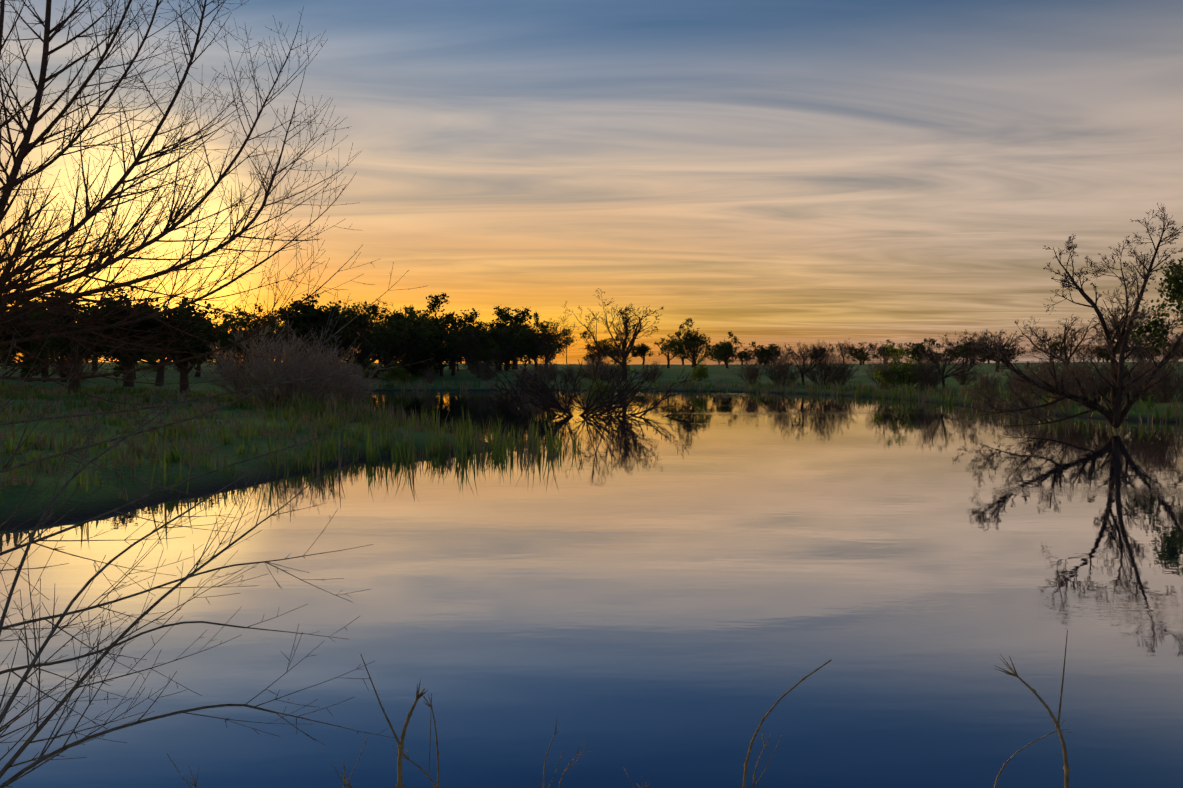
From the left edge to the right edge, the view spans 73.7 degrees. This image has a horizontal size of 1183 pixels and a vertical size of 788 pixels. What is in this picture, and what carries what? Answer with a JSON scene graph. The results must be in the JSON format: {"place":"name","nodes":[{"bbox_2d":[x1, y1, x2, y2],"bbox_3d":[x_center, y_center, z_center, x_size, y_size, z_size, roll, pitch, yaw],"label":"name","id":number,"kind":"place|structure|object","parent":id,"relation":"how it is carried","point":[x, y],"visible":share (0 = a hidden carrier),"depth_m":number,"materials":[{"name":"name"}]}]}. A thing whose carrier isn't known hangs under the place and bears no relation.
{"place":"outdoors","nodes":[
{"label":"outdoors","id":0,"kind":"place"},
{"bbox_2d":[0,391,1182,787],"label":"water","id":1,"kind":"structure","parent":0,"point":[656,599],"depth_m":6.65,"materials":[{"name":"blue liquid"}]},
{"bbox_2d":[483,347,695,417],"bbox_3d":[0.065,-0.241,33.409,9.006,3.737,5.458,0,2,-1],"label":"bush","id":2,"kind":"object","parent":1,"relation":"in","point":[555,403],"visible":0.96,"depth_m":33.37,"materials":[{"name":"brown plant"}]},
{"bbox_2d":[953,203,1182,430],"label":"leaning tree","id":3,"kind":"object","parent":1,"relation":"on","point":[1114,415],"visible":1,"depth_m":25.23,"materials":[{"name":"brown plant"}]},
{"bbox_2d":[0,361,1182,528],"bbox_3d":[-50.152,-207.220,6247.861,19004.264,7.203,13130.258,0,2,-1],"label":"ground","id":4,"kind":"structure","parent":0,"point":[101,500],"depth_m":19.02,"materials":[{"name":"green plant"}]},
{"bbox_2d":[0,309,48,377],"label":"vegetation","id":5,"kind":"object","parent":4,"relation":"on","point":[9,358],"visible":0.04,"depth_m":67.84,"materials":[{"name":"green plant"}]},
{"bbox_2d":[0,294,59,377],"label":"tree","id":6,"kind":"object","parent":4,"relation":"on","point":[28,346],"visible":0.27,"depth_m":42.39,"materials":[{"name":"green plant"}]},
{"bbox_2d":[35,348,64,381],"bbox_3d":[-41.511,-2.385,60.309,3.588,3.333,3.557,0,2,-12],"label":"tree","id":7,"kind":"object","parent":4,"relation":"on","point":[42,372],"visible":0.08,"depth_m":59.65,"materials":[{"name":"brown plant"}]},
{"bbox_2d":[31,327,100,381],"bbox_3d":[-39.630,-3.443,59.762,7.383,5.760,5.334,0,2,4],"label":"tree","id":8,"kind":"object","parent":4,"relation":"on","point":[58,361],"visible":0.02,"depth_m":59.81,"materials":[{"name":"brown plant"}]},
{"bbox_2d":[59,361,100,381],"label":"shrub","id":9,"kind":"object","parent":4,"relation":"on","point":[81,369],"visible":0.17,"depth_m":60.12,"materials":[{"name":"green plant"}]},
{"bbox_2d":[29,288,185,392],"bbox_3d":[-25.049,-2.647,40.904,6.524,5.769,6.515,-2,3,-42],"label":"oak","id":10,"kind":"object","parent":4,"relation":"on","point":[55,342],"visible":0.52,"depth_m":39.71,"materials":[{"name":"green plant"}]},
{"bbox_2d":[85,301,185,386],"bbox_3d":[-30.599,-3.249,51.922,7.669,6.205,5.826,1,2,28],"label":"oak","id":11,"kind":"object","parent":4,"relation":"on","point":[124,363],"visible":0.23,"depth_m":51.43,"materials":[{"name":"green plant"}]},
{"bbox_2d":[61,303,223,385],"bbox_3d":[-34.914,-3.679,60.500,11.798,6.858,8.294,0,2,0],"label":"tree","id":12,"kind":"object","parent":4,"relation":"on","point":[160,372],"visible":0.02,"depth_m":60.87,"materials":[{"name":"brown plant"}]},
{"bbox_2d":[104,297,237,393],"bbox_3d":[-22.735,-2.424,42.154,6.282,5.563,6.290,1,2,17],"label":"oak","id":13,"kind":"object","parent":4,"relation":"on","point":[205,348],"visible":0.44,"depth_m":42.50,"materials":[{"name":"green plant"}]},
{"bbox_2d":[157,323,229,376],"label":"vegetation","id":14,"kind":"object","parent":4,"relation":"on","point":[197,368],"depth_m":83.52,"materials":[{"name":"green plant"}]},
{"bbox_2d":[0,0,432,787],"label":"tree","id":15,"kind":"object","parent":4,"relation":"on","point":[20,284],"visible":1,"depth_m":4.15,"materials":[{"name":"brown plant"}]},
{"bbox_2d":[209,330,261,376],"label":"vegetation","id":16,"kind":"object","parent":4,"relation":"on","point":[238,348],"visible":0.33,"depth_m":72.87,"materials":[{"name":"green plant"}]},
{"bbox_2d":[211,314,270,376],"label":"vegetation","id":17,"kind":"object","parent":4,"relation":"on","point":[232,320],"visible":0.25,"depth_m":85.36,"materials":[{"name":"green plant"}]},
{"bbox_2d":[217,305,287,352],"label":"vegetation","id":18,"kind":"object","parent":4,"relation":"on","point":[245,323],"visible":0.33,"depth_m":96.53,"materials":[{"name":"green plant"}]},
{"bbox_2d":[234,303,284,349],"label":"vegetation","id":19,"kind":"object","parent":4,"relation":"on","point":[259,310],"visible":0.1,"depth_m":146.04,"materials":[{"name":"green plant"}]},
{"bbox_2d":[194,326,348,404],"bbox_3d":[-13.389,-1.168,33.046,6.040,3.614,4.638,0,2,-7],"label":"shrub","id":20,"kind":"object","parent":4,"relation":"on","point":[236,383],"visible":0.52,"depth_m":32.65,"materials":[{"name":"plant"}]},
{"bbox_2d":[250,334,338,374],"bbox_3d":[-23.641,-2.475,63.474,5.116,4.720,7.278,1,2,31],"label":"tree","id":21,"kind":"object","parent":4,"relation":"on","point":[295,351],"visible":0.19,"depth_m":64.08,"materials":[{"name":"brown plant"}]},
{"bbox_2d":[258,293,350,350],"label":"tree","id":22,"kind":"object","parent":4,"relation":"on","point":[306,310],"visible":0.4,"depth_m":91.06,"materials":[{"name":"green plant"}]},
{"bbox_2d":[236,315,375,405],"bbox_3d":[-12.127,-1.236,32.654,5.768,3.918,5.699,-2,3,-42],"label":"shrub","id":23,"kind":"object","parent":4,"relation":"on","point":[305,367],"visible":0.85,"depth_m":31.87,"materials":[{"name":"brown plant"}]},
{"bbox_2d":[269,338,363,403],"bbox_3d":[-12.623,-1.019,35.713,4.479,3.299,4.533,-1,2,-24],"label":"shrub","id":24,"kind":"object","parent":4,"relation":"on","point":[325,358],"visible":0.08,"depth_m":36.00,"materials":[{"name":"plant"}]},
{"bbox_2d":[291,324,352,363],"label":"vegetation","id":25,"kind":"object","parent":4,"relation":"on","point":[308,341],"visible":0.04,"depth_m":92.38,"materials":[{"name":"green plant"}]},
{"bbox_2d":[296,303,375,375],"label":"vegetation","id":26,"kind":"object","parent":4,"relation":"on","point":[351,310],"visible":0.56,"depth_m":88.65,"materials":[{"name":"green plant"}]},
{"bbox_2d":[283,302,390,365],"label":"vegetation","id":27,"kind":"object","parent":4,"relation":"on","point":[374,311],"visible":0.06,"depth_m":93.68,"materials":[{"name":"green plant"}]},
{"bbox_2d":[299,346,388,408],"bbox_3d":[-10.679,-0.724,34.416,3.446,2.891,4.487,2,3,42],"label":"shrub","id":28,"kind":"object","parent":4,"relation":"on","point":[353,393],"visible":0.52,"depth_m":34.19,"materials":[{"name":"plant"}]},
{"bbox_2d":[321,298,403,370],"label":"tree","id":29,"kind":"object","parent":4,"relation":"on","point":[362,306],"visible":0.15,"depth_m":125.57,"materials":[{"name":"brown plant"}]},
{"bbox_2d":[323,310,410,369],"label":"tree","id":30,"kind":"object","parent":4,"relation":"on","point":[350,342],"visible":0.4,"depth_m":89.72,"materials":[{"name":"brown plant"}]},
{"bbox_2d":[361,358,381,378],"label":"shrub","id":31,"kind":"object","parent":4,"relation":"on","point":[370,373],"visible":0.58,"depth_m":85.62,"materials":[{"name":"green plant"}]},
{"bbox_2d":[343,310,440,380],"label":"vegetation","id":32,"kind":"object","parent":4,"relation":"on","point":[401,345],"visible":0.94,"depth_m":82.56,"materials":[{"name":"green plant"}]},
{"bbox_2d":[380,360,406,380],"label":"shrub","id":33,"kind":"object","parent":4,"relation":"on","point":[390,374],"visible":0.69,"depth_m":80.58,"materials":[{"name":"green plant"}]},
{"bbox_2d":[390,368,416,382],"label":"shrub","id":34,"kind":"object","parent":4,"relation":"on","point":[403,376],"visible":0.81,"depth_m":76.80,"materials":[{"name":"green plant"}]},
{"bbox_2d":[369,311,442,376],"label":"vegetation","id":35,"kind":"object","parent":4,"relation":"on","point":[405,326],"visible":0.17,"depth_m":90.58,"materials":[{"name":"green plant"}]},
{"bbox_2d":[364,310,451,369],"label":"tree","id":36,"kind":"object","parent":4,"relation":"on","point":[400,315],"visible":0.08,"depth_m":104.73,"materials":[{"name":"green plant"}]},
{"bbox_2d":[399,305,450,343],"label":"vegetation","id":37,"kind":"object","parent":4,"relation":"on","point":[414,313],"visible":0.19,"depth_m":107.14,"materials":[{"name":"green plant"}]},
{"bbox_2d":[405,330,462,376],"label":"tree","id":38,"kind":"object","parent":4,"relation":"on","point":[438,353],"visible":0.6,"depth_m":87.86,"materials":[{"name":"green plant"}]},
{"bbox_2d":[423,331,480,375],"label":"vegetation","id":39,"kind":"object","parent":4,"relation":"on","point":[447,360],"visible":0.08,"depth_m":95.01,"materials":[{"name":"green plant"}]},
{"bbox_2d":[438,321,487,375],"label":"tree","id":40,"kind":"object","parent":4,"relation":"on","point":[457,355],"visible":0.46,"depth_m":96.67,"materials":[{"name":"brown plant"}]},
{"bbox_2d":[426,292,513,369],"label":"vegetation","id":41,"kind":"object","parent":4,"relation":"on","point":[449,319],"visible":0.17,"depth_m":140.51,"materials":[{"name":"green plant"}]},
{"bbox_2d":[450,321,514,367],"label":"vegetation","id":42,"kind":"object","parent":4,"relation":"on","point":[482,328],"visible":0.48,"depth_m":110.75,"materials":[{"name":"green plant"}]},
{"bbox_2d":[455,342,511,377],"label":"tree","id":43,"kind":"object","parent":4,"relation":"on","point":[498,355],"visible":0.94,"depth_m":88.62,"materials":[{"name":"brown plant"}]},
{"bbox_2d":[469,359,501,380],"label":"shrub","id":44,"kind":"object","parent":4,"relation":"on","point":[482,370],"visible":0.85,"depth_m":83.39,"materials":[{"name":"plant"}]},
{"bbox_2d":[474,328,519,370],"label":"tree","id":45,"kind":"object","parent":4,"relation":"on","point":[500,368],"visible":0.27,"depth_m":116.79,"materials":[{"name":"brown plant"}]},
{"bbox_2d":[465,327,535,371],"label":"vegetation","id":46,"kind":"object","parent":4,"relation":"on","point":[514,348],"visible":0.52,"depth_m":110.12,"materials":[{"name":"green plant"}]},
{"bbox_2d":[447,305,556,368],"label":"vegetation","id":47,"kind":"object","parent":4,"relation":"on","point":[466,317],"visible":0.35,"depth_m":135.72,"materials":[{"name":"green plant"}]},
{"bbox_2d":[482,321,528,370],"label":"vegetation","id":48,"kind":"object","parent":4,"relation":"on","point":[511,325],"visible":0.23,"depth_m":119.80,"materials":[{"name":"green plant"}]},
{"bbox_2d":[509,366,545,391],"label":"shrub","id":49,"kind":"object","parent":4,"relation":"on","point":[526,384],"visible":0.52,"depth_m":66.55,"materials":[{"name":"green plant"}]},
{"bbox_2d":[492,307,566,369],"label":"vegetation","id":50,"kind":"object","parent":4,"relation":"on","point":[517,317],"visible":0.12,"depth_m":133.98,"materials":[{"name":"green plant"}]},
{"bbox_2d":[513,312,557,370],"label":"vegetation","id":51,"kind":"object","parent":4,"relation":"on","point":[533,354],"visible":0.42,"depth_m":114.05,"materials":[{"name":"green plant"}]},
{"bbox_2d":[530,358,559,383],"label":"shrub","id":52,"kind":"object","parent":4,"relation":"on","point":[542,370],"visible":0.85,"depth_m":75.67,"materials":[{"name":"plant"}]},
{"bbox_2d":[517,309,579,369],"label":"tree","id":53,"kind":"object","parent":4,"relation":"on","point":[551,341],"visible":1,"depth_m":104.83,"materials":[{"name":"brown plant"}]},
{"bbox_2d":[524,323,576,360],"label":"vegetation","id":54,"kind":"object","parent":4,"relation":"on","point":[556,341],"visible":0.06,"depth_m":375.30,"materials":[{"name":"green plant"}]},
{"bbox_2d":[556,362,581,382],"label":"shrub","id":55,"kind":"object","parent":4,"relation":"on","point":[571,370],"visible":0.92,"depth_m":77.86,"materials":[{"name":"green plant"}]},
{"bbox_2d":[0,376,1182,503],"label":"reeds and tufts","id":56,"kind":"object","parent":4,"relation":"on","point":[386,422],"visible":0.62,"depth_m":21.23,"materials":[{"name":"plant"}]},
{"bbox_2d":[577,355,614,380],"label":"shrub","id":57,"kind":"object","parent":4,"relation":"on","point":[591,373],"visible":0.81,"depth_m":79.90,"materials":[{"name":"plant"}]},
{"bbox_2d":[585,377,611,393],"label":"shrub","id":58,"kind":"object","parent":4,"relation":"on","point":[599,385],"visible":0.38,"depth_m":62.94,"materials":[{"name":"green plant"}]},
{"bbox_2d":[580,330,621,363],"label":"vegetation","id":59,"kind":"object","parent":4,"relation":"on","point":[601,343],"visible":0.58,"depth_m":346.32,"materials":[{"name":"green plant"}]},
{"bbox_2d":[564,288,663,381],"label":"tree","id":60,"kind":"object","parent":4,"relation":"on","point":[625,351],"visible":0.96,"depth_m":77.80,"materials":[{"name":"brown plant"}]},
{"bbox_2d":[167,630,1070,787],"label":"weed stalks","id":61,"kind":"object","parent":4,"relation":"on","point":[400,784],"visible":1,"depth_m":1.91,"materials":[{"name":"plant"}]},
{"bbox_2d":[608,359,638,377],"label":"shrub","id":62,"kind":"object","parent":4,"relation":"on","point":[628,368],"visible":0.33,"depth_m":89.30,"materials":[{"name":"green plant"}]},
{"bbox_2d":[630,343,654,364],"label":"tree","id":63,"kind":"object","parent":4,"relation":"on","point":[641,350],"visible":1,"depth_m":239.17,"materials":[{"name":"green plant"}]},
{"bbox_2d":[638,359,664,382],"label":"shrub","id":64,"kind":"object","parent":4,"relation":"on","point":[655,371],"visible":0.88,"depth_m":76.76,"materials":[{"name":"plant"}]},
{"bbox_2d":[654,332,692,367],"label":"vegetation","id":65,"kind":"object","parent":4,"relation":"on","point":[675,340],"visible":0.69,"depth_m":151.76,"materials":[{"name":"green plant"}]},
{"bbox_2d":[665,318,716,369],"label":"vegetation","id":66,"kind":"object","parent":4,"relation":"on","point":[681,344],"visible":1,"depth_m":111.23,"materials":[{"name":"green plant"}]},
{"bbox_2d":[688,356,709,380],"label":"shrub","id":67,"kind":"object","parent":4,"relation":"on","point":[699,373],"visible":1,"depth_m":79.38,"materials":[{"name":"green plant"}]},
{"bbox_2d":[713,330,744,367],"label":"vegetation","id":68,"kind":"object","parent":4,"relation":"on","point":[724,348],"visible":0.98,"depth_m":150.93,"materials":[{"name":"green plant"}]},
{"bbox_2d":[728,346,758,364],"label":"vegetation","id":69,"kind":"object","parent":4,"relation":"on","point":[741,357],"visible":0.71,"depth_m":209.81,"materials":[{"name":"green plant"}]},
{"bbox_2d":[734,351,767,383],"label":"shrub","id":70,"kind":"object","parent":4,"relation":"on","point":[752,373],"visible":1,"depth_m":70.79,"materials":[{"name":"plant"}]},
{"bbox_2d":[749,342,780,367],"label":"vegetation","id":71,"kind":"object","parent":4,"relation":"on","point":[764,353],"visible":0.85,"depth_m":151.22,"materials":[{"name":"green plant"}]},
{"bbox_2d":[757,346,804,385],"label":"shrub","id":72,"kind":"object","parent":4,"relation":"on","point":[781,370],"visible":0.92,"depth_m":69.60,"materials":[{"name":"plant"}]},
{"bbox_2d":[783,340,831,384],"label":"tree","id":73,"kind":"object","parent":4,"relation":"on","point":[803,357],"visible":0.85,"depth_m":68.77,"materials":[{"name":"brown plant"}]},
{"bbox_2d":[798,341,847,385],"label":"shrub","id":74,"kind":"object","parent":4,"relation":"on","point":[820,373],"visible":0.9,"depth_m":67.84,"materials":[{"name":"plant"}]},
{"bbox_2d":[815,355,859,385],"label":"shrub","id":75,"kind":"object","parent":4,"relation":"on","point":[842,373],"visible":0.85,"depth_m":66.67,"materials":[{"name":"green plant"}]},
{"bbox_2d":[838,340,878,363],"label":"tree","id":76,"kind":"object","parent":4,"relation":"on","point":[858,348],"visible":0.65,"depth_m":258.45,"materials":[{"name":"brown plant"}]},
{"bbox_2d":[845,343,874,361],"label":"vegetation","id":77,"kind":"object","parent":4,"relation":"on","point":[855,355],"visible":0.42,"depth_m":237.91,"materials":[{"name":"green plant"}]},
{"bbox_2d":[845,341,888,364],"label":"tree","id":78,"kind":"object","parent":4,"relation":"on","point":[860,349],"visible":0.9,"depth_m":203.75,"materials":[{"name":"brown plant"}]},
{"bbox_2d":[864,347,909,388],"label":"shrub","id":79,"kind":"object","parent":4,"relation":"on","point":[882,369],"visible":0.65,"depth_m":57.97,"materials":[{"name":"plant"}]},
{"bbox_2d":[872,344,940,389],"bbox_3d":[23.087,-1.909,57.667,5.144,3.527,3.184,0,2,12],"label":"shrub","id":80,"kind":"object","parent":4,"relation":"on","point":[906,366],"visible":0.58,"depth_m":57.21,"materials":[{"name":"brown plant"}]},
{"bbox_2d":[895,337,939,365],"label":"vegetation","id":81,"kind":"object","parent":4,"relation":"on","point":[915,350],"visible":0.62,"depth_m":160.21,"materials":[{"name":"green plant"}]},
{"bbox_2d":[904,338,931,361],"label":"vegetation","id":82,"kind":"object","parent":4,"relation":"on","point":[925,342],"visible":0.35,"depth_m":165.44,"materials":[{"name":"green plant"}]},
{"bbox_2d":[906,345,959,389],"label":"shrub","id":83,"kind":"object","parent":4,"relation":"on","point":[928,377],"visible":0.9,"depth_m":55.76,"materials":[{"name":"plant"}]},
{"bbox_2d":[933,343,961,364],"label":"vegetation","id":84,"kind":"object","parent":4,"relation":"on","point":[937,344],"visible":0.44,"depth_m":191.13,"materials":[{"name":"green plant"}]},
{"bbox_2d":[921,341,984,388],"bbox_3d":[25.634,-1.945,56.003,4.283,3.729,3.011,1,2,30],"label":"tree","id":85,"kind":"object","parent":4,"relation":"on","point":[945,362],"visible":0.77,"depth_m":55.89,"materials":[{"name":"brown plant"}]},
{"bbox_2d":[938,333,990,363],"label":"tree","id":86,"kind":"object","parent":4,"relation":"on","point":[951,344],"visible":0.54,"depth_m":159.81,"materials":[{"name":"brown plant"}]},
{"bbox_2d":[947,356,984,384],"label":"shrub","id":87,"kind":"object","parent":4,"relation":"on","point":[958,378],"visible":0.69,"depth_m":61.92,"materials":[{"name":"green plant"}]},
{"bbox_2d":[952,336,980,363],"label":"vegetation","id":88,"kind":"object","parent":4,"relation":"on","point":[961,349],"visible":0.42,"depth_m":167.48,"materials":[{"name":"green plant"}]},
{"bbox_2d":[971,368,1001,392],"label":"shrub","id":89,"kind":"object","parent":4,"relation":"on","point":[986,382],"visible":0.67,"depth_m":46.98,"materials":[{"name":"green plant"}]},
{"bbox_2d":[955,329,1027,371],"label":"tree","id":90,"kind":"object","parent":4,"relation":"on","point":[1005,345],"visible":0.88,"depth_m":95.35,"materials":[{"name":"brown plant"}]},
{"bbox_2d":[1002,369,1034,396],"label":"shrub","id":91,"kind":"object","parent":4,"relation":"on","point":[1013,382],"visible":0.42,"depth_m":43.10,"materials":[{"name":"green plant"}]},
{"bbox_2d":[1016,357,1079,398],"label":"shrub","id":92,"kind":"object","parent":4,"relation":"on","point":[1035,370],"visible":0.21,"depth_m":40.36,"materials":[{"name":"green plant"}]},
{"bbox_2d":[1032,338,1074,360],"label":"vegetation","id":93,"kind":"object","parent":4,"relation":"on","point":[1055,351],"visible":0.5,"depth_m":273.22,"materials":[{"name":"green plant"}]},
{"bbox_2d":[1014,316,1104,372],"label":"tree","id":94,"kind":"object","parent":4,"relation":"on","point":[1063,340],"visible":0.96,"depth_m":72.22,"materials":[{"name":"brown plant"}]},
{"bbox_2d":[1027,350,1117,400],"bbox_3d":[23.498,-0.836,38.203,4.160,2.684,4.011,2,3,41],"label":"shrub","id":95,"kind":"object","parent":4,"relation":"on","point":[1081,374],"visible":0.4,"depth_m":37.95,"materials":[{"name":"plant"}]},
{"bbox_2d":[1071,340,1101,362],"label":"tree","id":96,"kind":"object","parent":4,"relation":"on","point":[1093,350],"visible":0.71,"depth_m":237.06,"materials":[{"name":"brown plant"}]},
{"bbox_2d":[1063,361,1130,400],"bbox_3d":[24.338,-0.613,37.623,3.200,2.064,3.086,-1,2,-24],"label":"shrub","id":97,"kind":"object","parent":4,"relation":"on","point":[1104,392],"visible":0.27,"depth_m":37.38,"materials":[{"name":"green plant"}]},
{"bbox_2d":[1093,344,1121,362],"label":"vegetation","id":98,"kind":"object","parent":4,"relation":"on","point":[1106,356],"visible":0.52,"depth_m":247.76,"materials":[{"name":"green plant"}]},
{"bbox_2d":[1085,305,1182,368],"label":"tree","id":99,"kind":"object","parent":4,"relation":"on","point":[1171,328],"visible":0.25,"depth_m":59.62,"materials":[{"name":"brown plant"}]},
{"bbox_2d":[1095,344,1182,400],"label":"shrub","id":100,"kind":"object","parent":4,"relation":"on","point":[1143,395],"visible":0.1,"depth_m":36.06,"materials":[{"name":"green plant"}]},
{"bbox_2d":[1126,351,1182,402],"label":"shrub","id":101,"kind":"object","parent":4,"relation":"on","point":[1168,395],"visible":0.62,"depth_m":34.05,"materials":[{"name":"green plant"}]},
{"bbox_2d":[1127,258,1182,356],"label":"tree","id":102,"kind":"object","parent":4,"relation":"on","point":[1176,292],"visible":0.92,"depth_m":32.08,"materials":[{"name":"green plant"}]},
{"bbox_2d":[0,0,1182,364],"label":"sky","id":103,"kind":"structure","parent":0,"point":[778,172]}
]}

